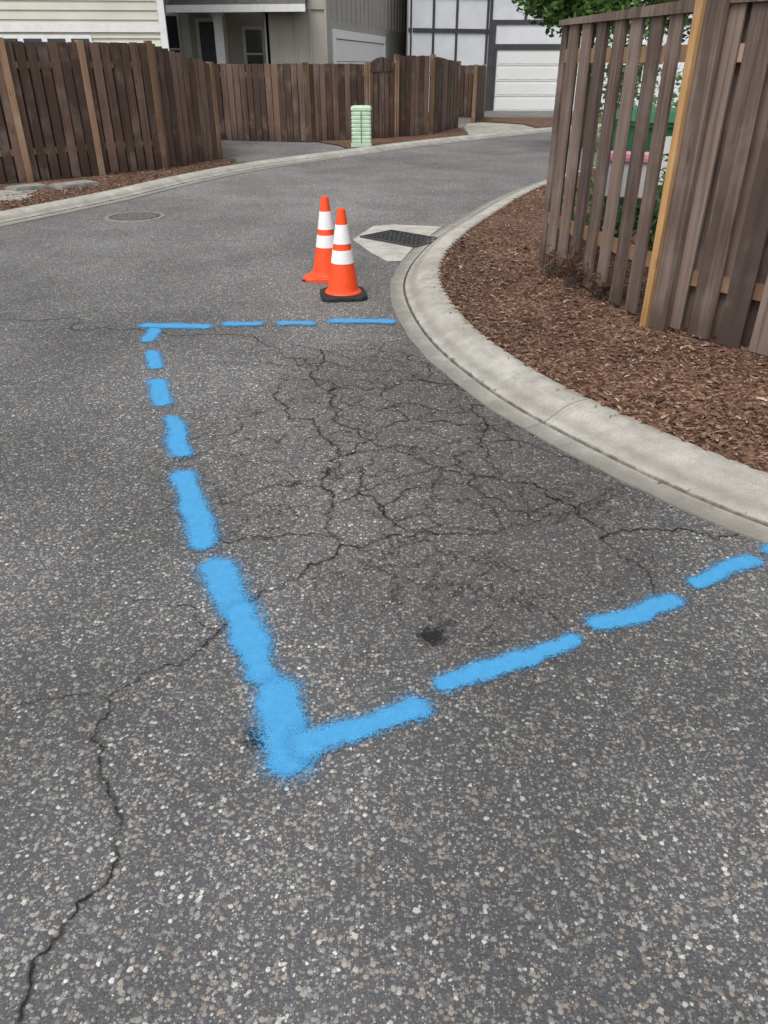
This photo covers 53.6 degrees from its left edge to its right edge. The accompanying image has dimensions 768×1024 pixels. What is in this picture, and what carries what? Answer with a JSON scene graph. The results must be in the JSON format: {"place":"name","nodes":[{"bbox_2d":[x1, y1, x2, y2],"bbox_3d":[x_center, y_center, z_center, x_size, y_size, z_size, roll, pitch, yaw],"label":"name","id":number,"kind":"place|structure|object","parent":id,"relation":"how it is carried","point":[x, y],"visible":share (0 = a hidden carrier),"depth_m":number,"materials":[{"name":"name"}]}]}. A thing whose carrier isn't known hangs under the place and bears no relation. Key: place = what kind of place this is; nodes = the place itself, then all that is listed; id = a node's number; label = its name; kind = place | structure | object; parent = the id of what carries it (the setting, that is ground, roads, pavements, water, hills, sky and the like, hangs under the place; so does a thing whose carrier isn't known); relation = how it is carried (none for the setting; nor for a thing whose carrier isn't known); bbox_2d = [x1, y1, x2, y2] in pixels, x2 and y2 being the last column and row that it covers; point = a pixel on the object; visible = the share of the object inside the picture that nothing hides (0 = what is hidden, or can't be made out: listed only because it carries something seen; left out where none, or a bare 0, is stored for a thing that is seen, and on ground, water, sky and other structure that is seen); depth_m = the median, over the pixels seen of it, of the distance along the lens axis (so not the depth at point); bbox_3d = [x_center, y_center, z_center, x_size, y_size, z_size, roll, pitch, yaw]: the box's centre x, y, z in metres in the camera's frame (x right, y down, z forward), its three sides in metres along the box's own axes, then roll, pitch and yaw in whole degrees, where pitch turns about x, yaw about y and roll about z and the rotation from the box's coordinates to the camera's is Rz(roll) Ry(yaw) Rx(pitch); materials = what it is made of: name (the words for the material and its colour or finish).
{"place":"outdoors","nodes":[
{"label":"outdoors","id":0,"kind":"place"},
{"bbox_2d":[163,0,262,63],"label":"porch wall","id":1,"kind":"structure","parent":0,"point":[236,22],"depth_m":22.94,"materials":[{"name":"grey paint"}]},
{"bbox_2d":[165,13,183,54],"bbox_3d":[-6.410,-14.134,23.207,0.540,1.860,0.060,0,31,0],"label":"window","id":2,"kind":"structure","parent":1,"relation":"attached to","point":[174,32],"depth_m":22.99,"materials":[{"name":"black glass"}]},
{"bbox_2d":[179,14,192,56],"bbox_3d":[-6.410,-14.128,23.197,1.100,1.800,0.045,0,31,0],"label":"shutter","id":3,"kind":"object","parent":1,"relation":"attached to","point":[186,34],"visible":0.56,"depth_m":23.00,"materials":[{"name":"grey wood"}]},
{"bbox_2d":[195,18,229,63],"bbox_3d":[-5.215,-13.639,23.499,0.930,2.750,0.060,0,31,0],"label":"front door","id":4,"kind":"structure","parent":1,"relation":"attached to","point":[205,36],"depth_m":23.08,"materials":[{"name":"grey wood"}]},
{"bbox_2d":[242,26,265,63],"bbox_3d":[-3.950,-14.027,23.271,0.680,1.430,0.060,0,31,0],"label":"window","id":5,"kind":"structure","parent":1,"relation":"attached to","point":[253,45],"depth_m":23.16,"materials":[{"name":"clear glass"}]},
{"bbox_2d":[210,12,227,63],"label":"porch column","id":6,"kind":"structure","parent":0,"point":[219,34],"depth_m":21.47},
{"bbox_2d":[0,129,767,1023],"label":"road","id":7,"kind":"structure","parent":0,"point":[576,835],"depth_m":2.40,"materials":[{"name":"grey asphalt"}]},
{"bbox_2d":[0,1,169,50],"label":"front wall","id":8,"kind":"structure","parent":7,"relation":"on","point":[45,33],"depth_m":16.40,"materials":[{"name":"beige paint"}]},
{"bbox_2d":[0,35,92,42],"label":"window","id":9,"kind":"structure","parent":8,"relation":"attached to","point":[51,38],"depth_m":16.40,"materials":[{"name":"white glass"}]},
{"bbox_2d":[0,0,161,45],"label":"lap siding","id":10,"kind":"object","parent":8,"relation":"attached to","point":[79,11],"visible":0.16,"depth_m":16.27,"materials":[{"name":"beige paint"}]},
{"bbox_2d":[0,0,168,50],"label":"trim","id":11,"kind":"structure","parent":8,"relation":"attached to","point":[160,27],"depth_m":16.36,"materials":[{"name":"white wood"}]},
{"bbox_2d":[104,212,164,221],"bbox_3d":[-3.120,-3.696,9.522,0.740,0.024,0.740,0,31,0],"label":"manhole cover","id":12,"kind":"object","parent":7,"relation":"on","point":[134,216],"visible":1,"depth_m":9.49,"materials":[{"name":"metal"}]},
{"bbox_2d":[167,0,306,7],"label":"porch roof","id":13,"kind":"structure","parent":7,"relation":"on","point":[198,2],"depth_m":20.44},
{"bbox_2d":[165,4,305,12],"bbox_3d":[-4.000,-13.515,20.392,3.850,0.170,0.050,4,31,6],"label":"gutter","id":14,"kind":"object","parent":13,"relation":"attached to","point":[239,8],"visible":1,"depth_m":20.36,"materials":[{"name":"white metal"}]},
{"bbox_2d":[262,13,270,63],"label":"side wall","id":15,"kind":"structure","parent":7,"relation":"on","point":[269,55],"depth_m":21.24,"materials":[{"name":"beige paint"}]},
{"bbox_2d":[262,0,325,63],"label":"front wall","id":16,"kind":"structure","parent":7,"relation":"on","point":[303,34],"depth_m":21.20,"materials":[{"name":"beige paint"}]},
{"bbox_2d":[0,124,601,226],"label":"curb","id":17,"kind":"structure","parent":7,"relation":"on","point":[55,208],"depth_m":12.54,"materials":[{"name":"concrete"}]},
{"bbox_2d":[302,196,333,282],"bbox_3d":[-0.505,-2.390,6.635,0.374,0.681,0.374,7,31,12],"label":"traffic cone","id":18,"kind":"object","parent":7,"relation":"on","point":[319,272],"visible":0.86,"depth_m":6.60,"materials":[{"name":"orange plastic"}]},
{"bbox_2d":[320,208,367,302],"bbox_3d":[-0.335,-2.075,6.101,0.374,0.681,0.374,-4,31,-7],"label":"traffic cone","id":19,"kind":"object","parent":7,"relation":"on","point":[343,286],"visible":1,"depth_m":6.09,"materials":[{"name":"orange plastic"}]},
{"bbox_2d":[243,626,446,748],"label":"tar spots","id":20,"kind":"object","parent":7,"relation":"on","point":[435,635],"visible":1,"depth_m":2.52,"materials":[{"name":"black asphalt"}]},
{"bbox_2d":[326,0,405,63],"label":"garage wall","id":21,"kind":"structure","parent":7,"relation":"on","point":[396,42],"depth_m":25.82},
{"bbox_2d":[263,0,404,63],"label":"battens","id":22,"kind":"object","parent":21,"relation":"attached to","point":[310,5],"visible":0.69,"depth_m":21.48,"materials":[{"name":"beige paint"}]},
{"bbox_2d":[332,29,385,68],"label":"garage door","id":23,"kind":"structure","parent":21,"relation":"attached to","point":[361,52],"depth_m":24.24,"materials":[{"name":"white metal"}]},
{"bbox_2d":[0,231,738,1023],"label":"asphalt cracks","id":24,"kind":"object","parent":7,"relation":"on","point":[32,965],"visible":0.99,"depth_m":3.13,"materials":[{"name":"black asphalt"}]},
{"bbox_2d":[353,224,441,260],"bbox_3d":[0.038,-2.942,8.235,0.788,0.001,1.947,8,31,13],"label":"drain apron","id":25,"kind":"object","parent":7,"relation":"on","point":[388,251],"visible":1,"depth_m":8.10,"materials":[{"name":"concrete"}]},
{"bbox_2d":[360,229,438,247],"bbox_3d":[0.210,-2.986,8.292,0.820,0.020,0.520,25,39,36],"label":"storm drain grate","id":26,"kind":"object","parent":25,"relation":"on","point":[402,238],"visible":0.91,"depth_m":8.28,"materials":[{"name":"metal"}]},
{"bbox_2d":[405,0,412,55],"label":"side wall","id":27,"kind":"structure","parent":7,"relation":"on","point":[409,27],"depth_m":28.09,"materials":[{"name":"white paint"}]},
{"bbox_2d":[407,0,490,111],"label":"wall","id":28,"kind":"structure","parent":7,"relation":"on","point":[472,14],"depth_m":28.39,"materials":[{"name":"white paint"}]},
{"bbox_2d":[138,318,767,786],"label":"blue paint marking","id":29,"kind":"object","parent":7,"relation":"on","point":[290,742],"visible":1,"depth_m":2.50,"materials":[{"name":"blue paint"}]},
{"bbox_2d":[384,168,767,512],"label":"mulch bed","id":30,"kind":"object","parent":7,"relation":"on","point":[721,392],"visible":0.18,"depth_m":4.72,"materials":[{"name":"brown wood"}]},
{"bbox_2d":[540,243,611,299],"bbox_3d":[1.469,-1.853,5.829,0.346,0.340,0.994,-5,31,-9],"label":"dry weed","id":31,"kind":"object","parent":30,"relation":"on","point":[575,268],"visible":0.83,"depth_m":5.83,"materials":[{"name":"brown plant"}]},
{"bbox_2d":[538,0,695,313],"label":"wooden fence","id":32,"kind":"object","parent":30,"relation":"on","point":[651,55],"visible":0.72,"depth_m":5.26,"materials":[{"name":"brown wood"}]},
{"bbox_2d":[562,19,681,261],"bbox_3d":[3.067,-3.836,7.578,2.527,2.122,5.983,5,31,9],"label":"shrub","id":33,"kind":"object","parent":30,"relation":"on","point":[656,209],"visible":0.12,"depth_m":7.23,"materials":[{"name":"green plant"}]},
{"bbox_2d":[604,151,659,248],"bbox_3d":[2.050,-2.571,6.493,0.520,0.900,0.400,10,32,17],"label":"storage tub","id":34,"kind":"object","parent":30,"relation":"on","point":[625,174],"visible":0.08,"depth_m":6.24,"materials":[{"name":"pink plastic"}]},
{"bbox_2d":[602,106,676,226],"bbox_3d":[2.713,-3.523,7.824,0.640,1.130,0.820,-7,31,-12],"label":"wheelie bin","id":35,"kind":"object","parent":30,"relation":"on","point":[672,115],"visible":0.05,"depth_m":7.44,"materials":[{"name":"green plastic"}]},
{"bbox_2d":[639,0,729,332],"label":"fence post","id":36,"kind":"object","parent":30,"relation":"on","point":[706,36],"visible":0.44,"depth_m":4.44,"materials":[{"name":"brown wood"}]},
{"bbox_2d":[668,0,767,355],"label":"wooden fence","id":37,"kind":"object","parent":30,"relation":"on","point":[721,291],"visible":0.7,"depth_m":4.38,"materials":[{"name":"brown wood"}]},
{"bbox_2d":[390,167,767,543],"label":"curb","id":38,"kind":"structure","parent":7,"relation":"on","point":[725,493],"depth_m":4.01,"materials":[{"name":"concrete"}]},
{"bbox_2d":[493,0,692,109],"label":"front wall","id":39,"kind":"structure","parent":7,"relation":"on","point":[519,33],"depth_m":28.94,"materials":[{"name":"white paint"}]},
{"bbox_2d":[493,50,559,110],"bbox_3d":[5.629,-16.831,29.707,2.540,2.070,0.045,1,31,1],"label":"garage door","id":40,"kind":"structure","parent":39,"relation":"attached to","point":[527,57],"depth_m":29.67,"materials":[{"name":"white metal"}]},
{"bbox_2d":[409,0,690,110],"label":"timber trim","id":41,"kind":"structure","parent":39,"relation":"attached to","point":[493,47],"depth_m":28.90,"materials":[{"name":"grey wood"}]},
{"bbox_2d":[621,41,647,86],"bbox_3d":[9.498,-17.277,29.330,1.200,1.500,0.060,1,31,1],"label":"window","id":42,"kind":"structure","parent":39,"relation":"attached to","point":[641,72],"depth_m":29.47,"materials":[{"name":"white glass"}]},
{"bbox_2d":[511,0,691,147],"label":"maple tree","id":43,"kind":"object","parent":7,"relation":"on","point":[553,11],"visible":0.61,"depth_m":14.90,"materials":[{"name":"green plant"}]},
{"bbox_2d":[665,0,692,42],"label":"maple tree","id":44,"kind":"object","parent":7,"relation":"on","point":[687,30],"visible":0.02,"depth_m":17.70,"materials":[{"name":"green plant"}]},
{"bbox_2d":[221,111,602,164],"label":"driveway","id":45,"kind":"structure","parent":0,"point":[245,151],"depth_m":17.12,"materials":[{"name":"concrete"}]},
{"bbox_2d":[0,37,33,183],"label":"wooden fence","id":46,"kind":"object","parent":45,"relation":"on","point":[15,166],"visible":0.9,"depth_m":11.39,"materials":[{"name":"brown wood"}]},
{"bbox_2d":[0,190,38,200],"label":"sidewalk","id":47,"kind":"structure","parent":45,"relation":"on","point":[3,194],"depth_m":10.59,"materials":[{"name":"concrete"}]},
{"bbox_2d":[4,40,168,181],"bbox_3d":[-4.647,-6.365,12.086,0.123,1.960,2.428,26,39,37],"label":"wooden fence","id":48,"kind":"object","parent":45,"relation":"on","point":[89,108],"visible":0.98,"depth_m":12.01,"materials":[{"name":"brown wood"}]},
{"bbox_2d":[0,158,244,210],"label":"mulch bed","id":49,"kind":"object","parent":45,"relation":"on","point":[116,176],"visible":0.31,"depth_m":11.96,"materials":[{"name":"brown wood"}]},
{"bbox_2d":[5,183,49,191],"bbox_3d":[-5.200,-4.728,11.084,0.340,0.077,0.500,24,38,35],"label":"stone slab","id":50,"kind":"object","parent":49,"relation":"on","point":[31,186],"visible":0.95,"depth_m":11.00,"materials":[{"name":"grey stone"}]},
{"bbox_2d":[49,180,99,189],"bbox_3d":[-4.620,-4.880,11.342,0.360,0.077,0.620,22,37,32],"label":"flat rock","id":51,"kind":"object","parent":49,"relation":"on","point":[72,184],"visible":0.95,"depth_m":11.23,"materials":[{"name":"grey stone"}]},
{"bbox_2d":[152,44,222,167],"bbox_3d":[-3.515,-7.194,13.532,0.122,1.922,1.755,12,33,20],"label":"wooden fence","id":52,"kind":"object","parent":45,"relation":"on","point":[188,103],"visible":0.92,"depth_m":13.51,"materials":[{"name":"brown wood"}]},
{"bbox_2d":[204,62,309,142],"bbox_3d":[-4.194,-9.783,18.184,5.082,1.680,0.123,8,31,13],"label":"wooden fence","id":53,"kind":"object","parent":45,"relation":"on","point":[263,102],"visible":0.45,"depth_m":17.83,"materials":[{"name":"brown wood"}]},
{"bbox_2d":[305,62,370,142],"bbox_3d":[-1.082,-9.644,17.949,1.661,1.680,0.123,-15,34,-24],"label":"wooden fence","id":54,"kind":"object","parent":45,"relation":"on","point":[336,92],"visible":0.86,"depth_m":17.86,"materials":[{"name":"brown wood"}]},
{"bbox_2d":[365,60,398,138],"bbox_3d":[-0.050,-9.979,18.478,0.934,1.720,0.124,-20,36,-31],"label":"wooden fence","id":55,"kind":"object","parent":45,"relation":"on","point":[383,101],"visible":0.88,"depth_m":18.50,"materials":[{"name":"brown wood"}]},
{"bbox_2d":[370,57,395,71],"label":"garden gate","id":56,"kind":"structure","parent":55,"relation":"attached to","point":[381,64],"depth_m":18.05,"materials":[{"name":"brown wood"}]},
{"bbox_2d":[318,128,467,148],"bbox_3d":[0.625,-9.522,19.268,2.145,0.001,7.121,22,37,32],"label":"mulch bed","id":57,"kind":"object","parent":45,"relation":"on","point":[390,140],"visible":0.54,"depth_m":18.73,"materials":[{"name":"brown wood"}]},
{"bbox_2d":[351,105,371,146],"bbox_3d":[-0.500,-8.526,16.797,0.470,0.822,0.376,0,31,0],"label":"utility pedestal","id":58,"kind":"object","parent":57,"relation":"on","point":[361,125],"visible":0.99,"depth_m":16.64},
{"bbox_2d":[394,54,435,136],"bbox_3d":[0.752,-10.378,19.028,1.343,1.850,0.124,-25,39,-36],"label":"wooden fence","id":59,"kind":"object","parent":45,"relation":"on","point":[415,90],"visible":0.89,"depth_m":18.99,"materials":[{"name":"brown wood"}]},
{"bbox_2d":[429,55,460,134],"bbox_3d":[1.646,-11.232,20.477,0.124,1.850,2.734,10,32,16],"label":"wooden fence","id":60,"kind":"object","parent":45,"relation":"on","point":[446,96],"visible":0.91,"depth_m":20.46,"materials":[{"name":"brown wood"}]},
{"bbox_2d":[459,64,483,116],"bbox_3d":[2.685,-14.400,26.062,1.712,1.640,0.124,19,35,29],"label":"wooden fence","id":61,"kind":"object","parent":45,"relation":"on","point":[466,90],"visible":0.29,"depth_m":25.91,"materials":[{"name":"brown wood"}]},
{"bbox_2d":[471,64,486,122],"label":"wooden fence","id":62,"kind":"object","parent":45,"relation":"on","point":[479,91],"visible":0.98,"depth_m":24.20,"materials":[{"name":"brown wood"}]},
{"bbox_2d":[464,122,533,134],"bbox_3d":[3.285,-11.043,21.865,2.160,0.001,5.512,0,31,0],"label":"driveway apron","id":63,"kind":"object","parent":45,"relation":"on","point":[477,128],"visible":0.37,"depth_m":22.09,"materials":[{"name":"concrete"}]},
{"bbox_2d":[478,115,602,127],"bbox_3d":[7.285,-13.123,25.383,8.820,0.001,5.559,-13,33,-21],"label":"mulch bed","id":64,"kind":"object","parent":45,"relation":"on","point":[541,122],"visible":0.15,"depth_m":24.73,"materials":[{"name":"wood"}]}
]}

